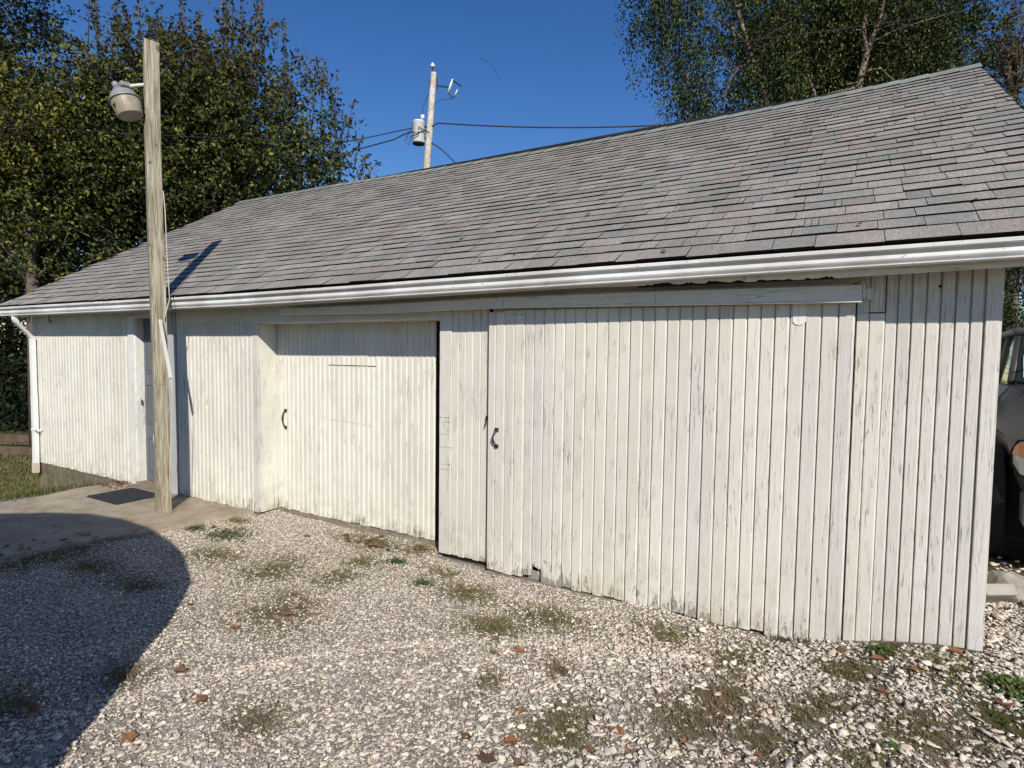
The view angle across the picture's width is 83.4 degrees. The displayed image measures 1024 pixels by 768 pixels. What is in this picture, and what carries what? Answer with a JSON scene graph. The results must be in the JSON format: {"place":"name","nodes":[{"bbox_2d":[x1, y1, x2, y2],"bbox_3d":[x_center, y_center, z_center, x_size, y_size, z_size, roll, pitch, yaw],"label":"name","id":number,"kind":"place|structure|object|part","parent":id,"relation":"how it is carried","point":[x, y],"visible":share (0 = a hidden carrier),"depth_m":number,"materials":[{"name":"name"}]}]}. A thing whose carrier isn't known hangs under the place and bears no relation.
{"place":"outdoors","nodes":[
{"label":"outdoors","id":0,"kind":"place"},
{"bbox_2d":[0,442,111,501],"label":"grass","id":1,"kind":"structure","parent":0,"point":[9,461],"depth_m":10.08,"materials":[{"name":"green plant"}]},
{"bbox_2d":[0,481,253,559],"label":"concrete path","id":2,"kind":"structure","parent":0,"point":[71,514],"depth_m":5.56,"materials":[{"name":"beige concrete"}]},
{"bbox_2d":[86,487,154,504],"bbox_3d":[-4.303,1.241,6.394,0.640,0.012,0.485,3,4,30],"label":"doormat","id":3,"kind":"object","parent":2,"relation":"on","point":[123,496],"visible":0.98,"depth_m":6.34,"materials":[{"name":"rubber"}]},
{"bbox_2d":[108,38,172,512],"bbox_3d":[-3.636,-1.029,5.711,0.608,4.637,0.287,1,3,-1],"label":"light pole","id":4,"kind":"object","parent":2,"relation":"on","point":[124,100],"visible":1,"depth_m":5.66,"materials":[{"name":"brown wood"}]},
{"bbox_2d":[0,125,332,142],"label":"thin wire","id":5,"kind":"object","parent":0,"point":[164,135],"visible":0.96,"depth_m":10.89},
{"bbox_2d":[0,352,1023,767],"bbox_3d":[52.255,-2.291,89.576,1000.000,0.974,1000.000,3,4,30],"label":"ground","id":6,"kind":"structure","parent":0,"point":[528,738],"depth_m":2.97,"materials":[{"name":"beige gravel"}]},
{"bbox_2d":[0,433,28,442],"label":"landscape timber","id":7,"kind":"object","parent":6,"relation":"on","point":[24,438],"depth_m":13.37,"materials":[{"name":"brown wood"}]},
{"bbox_2d":[0,445,31,454],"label":"landscape timber","id":8,"kind":"object","parent":6,"relation":"on","point":[5,449],"visible":0.2,"depth_m":12.67,"materials":[{"name":"brown wood"}]},
{"bbox_2d":[20,703,38,713],"bbox_3d":[-2.209,1.485,2.629,0.098,0.022,0.065,3,4,30],"label":"fallen leaf","id":9,"kind":"object","parent":6,"relation":"on","point":[32,707],"visible":1,"depth_m":2.64,"materials":[{"name":"brown plant"}]},
{"bbox_2d":[0,0,106,227],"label":"oak tree","id":10,"kind":"object","parent":6,"relation":"on","point":[35,21],"visible":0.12,"depth_m":20.17,"materials":[{"name":"green plant"}]},
{"bbox_2d":[0,14,143,447],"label":"ash tree","id":11,"kind":"object","parent":6,"relation":"on","point":[16,88],"visible":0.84,"depth_m":12.39,"materials":[{"name":"green plant"}]},
{"bbox_2d":[0,32,258,430],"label":"thicket","id":12,"kind":"object","parent":6,"relation":"on","point":[13,361],"visible":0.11,"depth_m":16.88,"materials":[{"name":"green plant"}]},
{"bbox_2d":[121,730,137,742],"bbox_3d":[-1.647,1.516,2.472,0.099,0.011,0.066,3,4,30],"label":"fallen leaf","id":13,"kind":"object","parent":6,"relation":"on","point":[130,736],"visible":1,"depth_m":2.48,"materials":[{"name":"orange plant"}]},
{"bbox_2d":[170,662,187,671],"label":"fallen leaf","id":14,"kind":"object","parent":6,"relation":"on","point":[180,668],"visible":1,"depth_m":3.00,"materials":[{"name":"brown plant"}]},
{"bbox_2d":[0,0,381,325],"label":"pear tree","id":15,"kind":"object","parent":6,"relation":"on","point":[219,167],"visible":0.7,"depth_m":13.21,"materials":[{"name":"green plant"}]},
{"bbox_2d":[192,694,208,703],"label":"fallen leaf","id":16,"kind":"object","parent":6,"relation":"on","point":[202,698],"visible":1,"depth_m":2.73,"materials":[{"name":"brown plant"}]},
{"bbox_2d":[391,558,402,562],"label":"weed plant","id":17,"kind":"object","parent":6,"relation":"on","point":[397,559],"visible":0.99,"depth_m":4.53,"materials":[{"name":"green plant"}]},
{"bbox_2d":[416,580,428,585],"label":"weed plant","id":18,"kind":"object","parent":6,"relation":"on","point":[423,582],"visible":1,"depth_m":4.13,"materials":[{"name":"green plant"}]},
{"bbox_2d":[405,63,460,168],"bbox_3d":[-3.349,-6.213,24.216,2.287,14.175,0.625,0,3,-12],"label":"utility pole","id":19,"kind":"object","parent":6,"relation":"on","point":[418,132],"visible":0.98,"depth_m":23.80,"materials":[{"name":"grey wood"}]},
{"bbox_2d":[78,131,411,247],"bbox_3d":[-14.383,-8.103,25.536,20.990,5.372,0.427,1,3,9],"label":"power line","id":20,"kind":"object","parent":19,"relation":"attached to","point":[372,145],"visible":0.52,"depth_m":23.95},
{"bbox_2d":[312,128,411,146],"bbox_3d":[-16.467,-10.303,25.581,25.662,1.424,0.332,1,3,8],"label":"power line","id":21,"kind":"object","parent":19,"relation":"attached to","point":[374,136],"visible":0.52,"depth_m":23.98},
{"bbox_2d":[431,142,455,162],"bbox_3d":[-1.823,-8.582,24.067,3.270,2.988,0.103,1,3,-4],"label":"service drop","id":22,"kind":"object","parent":19,"relation":"attached to","point":[444,152],"visible":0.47,"depth_m":23.93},
{"bbox_2d":[432,122,661,127],"bbox_3d":[6.691,-11.361,23.960,20.249,1.734,0.074,1,3,-1],"label":"power line","id":23,"kind":"object","parent":19,"relation":"attached to","point":[543,127],"visible":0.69,"depth_m":23.91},
{"bbox_2d":[0,456,895,650],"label":"leaf litter","id":24,"kind":"object","parent":6,"relation":"on","point":[840,648],"visible":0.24,"depth_m":4.87,"materials":[{"name":"brown plant"}]},
{"bbox_2d":[476,750,496,762],"bbox_3d":[-0.101,1.539,2.370,0.099,0.012,0.074,3,4,30],"label":"fallen leaf","id":25,"kind":"object","parent":6,"relation":"on","point":[489,758],"visible":1,"depth_m":2.37,"materials":[{"name":"brown plant"}]},
{"bbox_2d":[0,63,1023,651],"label":"garage","id":26,"kind":"structure","parent":6,"relation":"on","point":[736,369],"depth_m":4.03,"materials":[{"name":"white wood"}]},
{"bbox_2d":[143,318,153,480],"bbox_3d":[-4.136,0.202,6.786,0.670,1.950,0.044,3,4,30],"label":"entry door","id":27,"kind":"structure","parent":26,"relation":"in","point":[146,322],"depth_m":6.89,"materials":[{"name":"grey paint"}]},
{"bbox_2d":[277,321,439,539],"bbox_3d":[-1.446,0.359,5.384,2.650,1.944,0.089,3,4,30],"label":"recessed door","id":28,"kind":"structure","parent":26,"relation":"in","point":[359,403],"depth_m":5.36,"materials":[{"name":"white wood"}]},
{"bbox_2d":[487,303,855,641],"bbox_3d":[0.838,0.485,3.767,2.358,1.975,0.092,3,4,30],"label":"sliding door","id":29,"kind":"structure","parent":26,"relation":"in","point":[592,426],"depth_m":3.63,"materials":[{"name":"white wood"}]},
{"bbox_2d":[1004,294,1023,295],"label":"thin wire","id":30,"kind":"object","parent":26,"relation":"attached to","point":[1014,295],"visible":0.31,"depth_m":3.80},
{"bbox_2d":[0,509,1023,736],"bbox_3d":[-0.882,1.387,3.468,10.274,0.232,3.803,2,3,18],"label":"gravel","id":31,"kind":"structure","parent":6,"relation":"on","point":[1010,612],"depth_m":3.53,"materials":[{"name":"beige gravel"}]},
{"bbox_2d":[902,664,922,672],"bbox_3d":[1.962,1.389,2.806,0.077,0.020,0.063,2,3,15],"label":"fallen leaf","id":32,"kind":"object","parent":31,"relation":"on","point":[913,667],"visible":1,"depth_m":2.81,"materials":[{"name":"orange plant"}]},
{"bbox_2d":[992,697,1012,705],"bbox_3d":[2.186,1.417,2.560,0.070,0.008,0.044,3,4,30],"label":"fallen leaf","id":33,"kind":"object","parent":31,"relation":"on","point":[1000,701],"visible":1,"depth_m":2.56,"materials":[{"name":"brown plant"}]},
{"bbox_2d":[0,515,1023,767],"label":"weeds","id":34,"kind":"object","parent":6,"relation":"on","point":[560,669],"visible":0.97,"depth_m":2.84,"materials":[{"name":"green plant"}]},
{"bbox_2d":[504,734,522,744],"bbox_3d":[0.003,1.532,2.472,0.082,0.012,0.069,3,4,30],"label":"fallen leaf","id":35,"kind":"object","parent":6,"relation":"on","point":[511,740],"visible":1,"depth_m":2.48,"materials":[{"name":"orange plant"}]},
{"bbox_2d":[511,754,526,766],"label":"fallen leaf","id":36,"kind":"object","parent":6,"relation":"on","point":[517,762],"visible":1,"depth_m":2.35,"materials":[{"name":"brown plant"}]},
{"bbox_2d":[555,701,565,706],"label":"fallen leaf","id":37,"kind":"object","parent":6,"relation":"on","point":[560,703],"visible":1,"depth_m":2.74,"materials":[{"name":"brown plant"}]},
{"bbox_2d":[584,745,594,752],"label":"fallen leaf","id":38,"kind":"object","parent":6,"relation":"on","point":[589,748],"visible":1,"depth_m":2.44,"materials":[{"name":"brown plant"}]},
{"bbox_2d":[625,746,633,753],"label":"fallen leaf","id":39,"kind":"object","parent":6,"relation":"on","point":[629,750],"visible":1,"depth_m":2.43,"materials":[{"name":"brown plant"}]},
{"bbox_2d":[678,737,688,742],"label":"fallen leaf","id":40,"kind":"object","parent":6,"relation":"on","point":[683,740],"visible":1,"depth_m":2.49,"materials":[{"name":"orange plant"}]},
{"bbox_2d":[614,0,1020,124],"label":"birch tree","id":41,"kind":"object","parent":6,"relation":"on","point":[872,61],"visible":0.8,"depth_m":14.37,"materials":[{"name":"green plant"}]},
{"bbox_2d":[659,614,1023,767],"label":"gravel","id":42,"kind":"structure","parent":6,"relation":"on","point":[999,763],"depth_m":2.97,"materials":[{"name":"white gravel"}]},
{"bbox_2d":[704,0,1021,113],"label":"maple tree","id":43,"kind":"object","parent":6,"relation":"on","point":[826,87],"visible":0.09,"depth_m":17.96,"materials":[{"name":"green plant"}]},
{"bbox_2d":[869,654,884,659],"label":"fallen leaf","id":44,"kind":"object","parent":6,"relation":"on","point":[876,656],"visible":1,"depth_m":2.96,"materials":[{"name":"orange plant"}]},
{"bbox_2d":[864,643,896,655],"bbox_3d":[1.943,1.403,3.031,0.144,0.055,0.112,3,4,30],"label":"weed plant","id":45,"kind":"object","parent":6,"relation":"on","point":[883,649],"visible":0.99,"depth_m":3.02,"materials":[{"name":"green plant"}]},
{"bbox_2d":[874,687,888,693],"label":"fallen leaf","id":46,"kind":"object","parent":6,"relation":"on","point":[882,690],"visible":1,"depth_m":2.73,"materials":[{"name":"orange plant"}]},
{"bbox_2d":[882,740,899,754],"bbox_3d":[1.584,1.518,2.402,0.064,0.034,0.048,3,4,30],"label":"weed plant","id":47,"kind":"object","parent":6,"relation":"on","point":[893,744],"visible":1,"depth_m":2.40,"materials":[{"name":"green plant"}]},
{"bbox_2d":[885,642,904,650],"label":"fallen leaf","id":48,"kind":"object","parent":6,"relation":"on","point":[897,645],"visible":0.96,"depth_m":3.07,"materials":[{"name":"brown plant"}]},
{"bbox_2d":[948,646,963,653],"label":"fallen leaf","id":49,"kind":"object","parent":6,"relation":"on","point":[957,650],"visible":1,"depth_m":2.96,"materials":[{"name":"orange plant"}]},
{"bbox_2d":[964,0,1023,331],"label":"cherry tree","id":50,"kind":"object","parent":6,"relation":"on","point":[1012,76],"visible":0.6,"depth_m":15.92,"materials":[{"name":"green plant"}]},
{"bbox_2d":[979,671,1023,700],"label":"clover patch","id":51,"kind":"object","parent":6,"relation":"on","point":[1006,680],"visible":1,"depth_m":2.65,"materials":[{"name":"green plant"}]},
{"bbox_2d":[986,584,1018,602],"bbox_3d":[2.904,1.295,3.526,0.200,0.207,0.240,1,3,-2],"label":"paver","id":52,"kind":"object","parent":6,"relation":"on","point":[996,593],"visible":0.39,"depth_m":3.42,"materials":[{"name":"beige concrete"}]},
{"bbox_2d":[987,570,1023,604],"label":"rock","id":53,"kind":"object","parent":6,"relation":"on","point":[1004,577],"visible":0.58,"depth_m":3.63,"materials":[{"name":"concrete"}]},
{"bbox_2d":[988,327,1023,561],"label":"pickup truck","id":54,"kind":"object","parent":6,"relation":"on","point":[1006,539],"visible":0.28,"depth_m":4.27,"materials":[{"name":"grey paint"}]},
{"bbox_3d":[4.792,-0.224,5.530,0.100,0.480,0.920,3,4,36],"label":"side window","id":55,"kind":"part","parent":54,"relation":"part of","materials":[{"name":"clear glass"}]},
{"bbox_2d":[1002,80,1023,331],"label":"tree","id":56,"kind":"object","parent":6,"relation":"on","point":[1014,307],"visible":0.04,"depth_m":12.87,"materials":[{"name":"green plant"}]},
{"bbox_2d":[0,635,1023,767],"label":"gravel","id":57,"kind":"structure","parent":0,"point":[839,728],"depth_m":2.62,"materials":[{"name":"grey gravel"}]},
{"bbox_2d":[459,731,472,739],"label":"fallen leaf","id":58,"kind":"object","parent":57,"relation":"on","point":[465,735],"visible":1,"depth_m":2.50,"materials":[{"name":"brown plant"}]},
{"bbox_2d":[516,707,526,713],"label":"fallen leaf","id":59,"kind":"object","parent":57,"relation":"on","point":[521,709],"visible":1,"depth_m":2.68,"materials":[{"name":"orange plant"}]},
{"bbox_2d":[516,646,526,652],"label":"fallen leaf","id":60,"kind":"object","parent":57,"relation":"on","point":[519,650],"visible":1,"depth_m":3.22,"materials":[{"name":"orange plant"}]},
{"bbox_2d":[609,726,623,734],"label":"fallen leaf","id":61,"kind":"object","parent":57,"relation":"on","point":[620,730],"visible":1,"depth_m":2.56,"materials":[{"name":"orange plant"}]},
{"bbox_2d":[0,0,1023,348],"label":"sky","id":62,"kind":"structure","parent":0,"point":[557,63],"materials":[{"name":"blue"}]},
{"bbox_2d":[691,2,1023,47],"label":"thin wire","id":63,"kind":"object","parent":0,"point":[857,26],"visible":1,"depth_m":8.99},
{"bbox_2d":[988,556,1023,572],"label":"gravel","id":64,"kind":"structure","parent":0,"point":[1010,566],"depth_m":4.16,"materials":[{"name":"white gravel"}]}
]}

